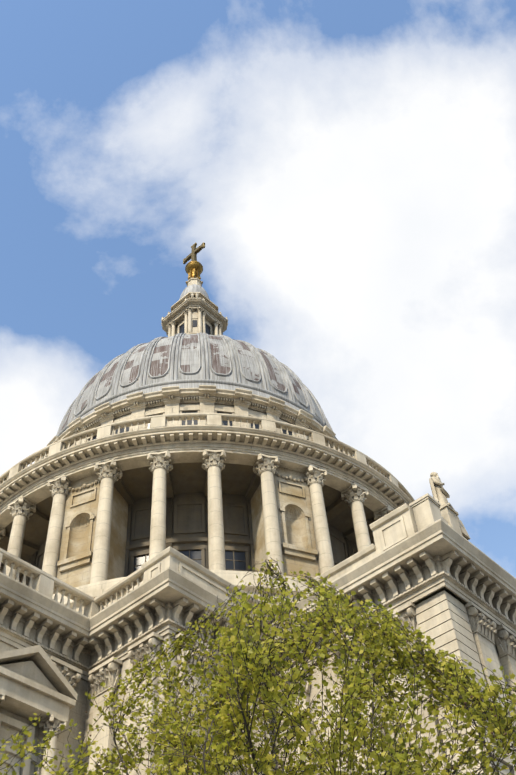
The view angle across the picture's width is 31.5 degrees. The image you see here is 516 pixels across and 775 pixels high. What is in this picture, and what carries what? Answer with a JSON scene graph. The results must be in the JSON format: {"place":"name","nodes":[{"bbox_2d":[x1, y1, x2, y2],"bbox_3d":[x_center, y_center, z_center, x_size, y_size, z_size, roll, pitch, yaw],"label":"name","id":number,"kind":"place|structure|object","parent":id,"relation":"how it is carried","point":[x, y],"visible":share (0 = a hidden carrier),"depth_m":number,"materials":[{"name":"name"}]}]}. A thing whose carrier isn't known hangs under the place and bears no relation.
{"place":"outdoors","nodes":[
{"label":"outdoors","id":0,"kind":"place"},
{"bbox_2d":[0,462,374,583],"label":"drum wall","id":1,"kind":"structure","parent":0,"point":[188,481],"depth_m":69.88,"materials":[{"name":"beige stone"}]},
{"bbox_2d":[0,467,319,587],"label":"piers","id":2,"kind":"structure","parent":1,"relation":"attached to","point":[296,528],"depth_m":66.13,"materials":[{"name":"beige stone"}]},
{"bbox_2d":[19,496,356,585],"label":"drum wall frames","id":3,"kind":"structure","parent":1,"relation":"attached to","point":[350,550],"depth_m":68.43,"materials":[{"name":"beige stone"}]},
{"bbox_2d":[0,470,377,570],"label":"peristyle beams","id":4,"kind":"structure","parent":1,"relation":"attached to","point":[333,511],"depth_m":71.38,"materials":[{"name":"beige stone"}]},
{"bbox_2d":[134,550,245,571],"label":"window panes","id":5,"kind":"structure","parent":1,"relation":"in","point":[195,554],"depth_m":66.30,"materials":[{"name":"black glass"}]},
{"bbox_2d":[0,552,515,774],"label":"plane tree","id":6,"kind":"object","parent":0,"point":[226,708],"depth_m":16.39,"materials":[{"name":"green plant"}]},
{"bbox_2d":[7,569,512,774],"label":"plane tree seed balls","id":7,"kind":"object","parent":6,"relation":"on","point":[381,727],"visible":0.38,"depth_m":16.76,"materials":[{"name":"brown"}]},
{"bbox_2d":[0,0,515,577],"label":"sky","id":8,"kind":"structure","parent":0,"point":[344,171],"materials":[{"name":"blue"}]},
{"bbox_3d":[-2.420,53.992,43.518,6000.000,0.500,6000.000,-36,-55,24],"label":"ground","id":9,"kind":"structure","parent":0,"visible":0},
{"bbox_2d":[0,587,513,774],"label":"cathedral walls","id":10,"kind":"structure","parent":9,"relation":"on","point":[81,717],"depth_m":41.33,"materials":[{"name":"stone"}]},
{"bbox_2d":[0,645,77,774],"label":"nave aedicule","id":11,"kind":"object","parent":10,"relation":"on","point":[33,679],"visible":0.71,"depth_m":39.77,"materials":[{"name":"stone"}]},
{"bbox_2d":[0,692,66,774],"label":"nave aedicule columns","id":12,"kind":"structure","parent":11,"relation":"attached to","point":[54,723],"depth_m":39.41,"materials":[{"name":"beige stone"}]},
{"bbox_2d":[0,425,412,615],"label":"entablature","id":13,"kind":"structure","parent":10,"relation":"on","point":[132,456],"depth_m":68.78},
{"bbox_2d":[37,385,350,460],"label":"attic drum","id":14,"kind":"object","parent":13,"relation":"on","point":[201,404],"visible":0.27,"depth_m":80.33,"materials":[{"name":"beige stone"}]},
{"bbox_2d":[89,411,291,440],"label":"attic windows","id":15,"kind":"structure","parent":14,"relation":"in","point":[189,422],"depth_m":79.21,"materials":[{"name":"grey glass"}]},
{"bbox_2d":[57,334,337,439],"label":"lead dome","id":16,"kind":"structure","parent":14,"relation":"on","point":[190,358],"depth_m":85.77,"materials":[{"name":"grey metal"}]},
{"bbox_2d":[161,278,227,336],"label":"lantern","id":17,"kind":"object","parent":16,"relation":"on","point":[188,308],"depth_m":111.48,"materials":[{"name":"beige stone"}]},
{"bbox_2d":[185,261,202,284],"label":"ball and scrolls","id":18,"kind":"object","parent":17,"relation":"on","point":[193,269],"visible":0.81,"depth_m":121.79,"materials":[{"name":"gold metal"}]},
{"bbox_2d":[183,242,204,263],"bbox_3d":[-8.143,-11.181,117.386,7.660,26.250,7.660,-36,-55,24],"label":"cross","id":19,"kind":"object","parent":18,"relation":"on","point":[192,255],"visible":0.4,"depth_m":125.18,"materials":[{"name":"brown metal"}]},
{"bbox_2d":[179,284,209,299],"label":"lantern roof","id":20,"kind":"structure","parent":17,"relation":"on","point":[194,288],"depth_m":116.23,"materials":[{"name":"grey metal"}]},
{"bbox_2d":[56,332,332,435],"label":"lead dome ribs","id":21,"kind":"object","parent":16,"relation":"on","point":[149,347],"visible":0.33,"depth_m":87.44,"materials":[{"name":"grey metal"}]},
{"bbox_2d":[75,394,332,447],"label":"attic dentils","id":22,"kind":"object","parent":14,"relation":"attached to","point":[95,422],"visible":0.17,"depth_m":80.56,"materials":[{"name":"beige stone"}]},
{"bbox_2d":[0,449,393,593],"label":"columns","id":23,"kind":"structure","parent":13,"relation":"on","point":[109,472],"depth_m":65.93,"materials":[{"name":"beige stone"}]},
{"bbox_2d":[0,432,405,506],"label":"dentils","id":24,"kind":"object","parent":13,"relation":"on","point":[58,463],"visible":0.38,"depth_m":69.45,"materials":[{"name":"stone"}]},
{"bbox_2d":[0,413,414,500],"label":"balustrade","id":25,"kind":"object","parent":13,"relation":"on","point":[155,421],"visible":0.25,"depth_m":70.44,"materials":[{"name":"beige stone"}]},
{"bbox_2d":[0,518,515,681],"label":"entablature","id":26,"kind":"structure","parent":10,"relation":"on","point":[438,539],"depth_m":42.47,"materials":[{"name":"stone"}]},
{"bbox_2d":[0,548,146,617],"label":"balustrade","id":27,"kind":"object","parent":26,"relation":"on","point":[44,583],"visible":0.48,"depth_m":45.33,"materials":[{"name":"stone"}]},
{"bbox_2d":[0,550,515,661],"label":"cornice brackets","id":28,"kind":"object","parent":26,"relation":"on","point":[473,582],"visible":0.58,"depth_m":42.62,"materials":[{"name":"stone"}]},
{"bbox_2d":[141,493,462,622],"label":"parapet","id":29,"kind":"structure","parent":26,"relation":"on","point":[397,525],"depth_m":44.13,"materials":[{"name":"stone"}]},
{"bbox_2d":[429,472,470,539],"bbox_3d":[9.426,5.848,45.938,1.076,3.846,1.829,-36,-55,24],"label":"apostle statue","id":30,"kind":"object","parent":29,"relation":"on","point":[440,494],"visible":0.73,"depth_m":45.73,"materials":[{"name":"stone"}]},
{"bbox_2d":[33,632,515,774],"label":"pilasters","id":31,"kind":"object","parent":10,"relation":"attached to","point":[485,647],"visible":0.19,"depth_m":39.71,"materials":[{"name":"stone"}]},
{"bbox_2d":[50,601,515,702],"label":"pilaster capitals","id":32,"kind":"object","parent":10,"relation":"attached to","point":[502,637],"visible":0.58,"depth_m":41.72,"materials":[{"name":"stone"}]},
{"bbox_2d":[414,590,511,774],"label":"corner pier","id":33,"kind":"structure","parent":10,"relation":"on","point":[443,622],"depth_m":39.14,"materials":[{"name":"stone"}]}
]}

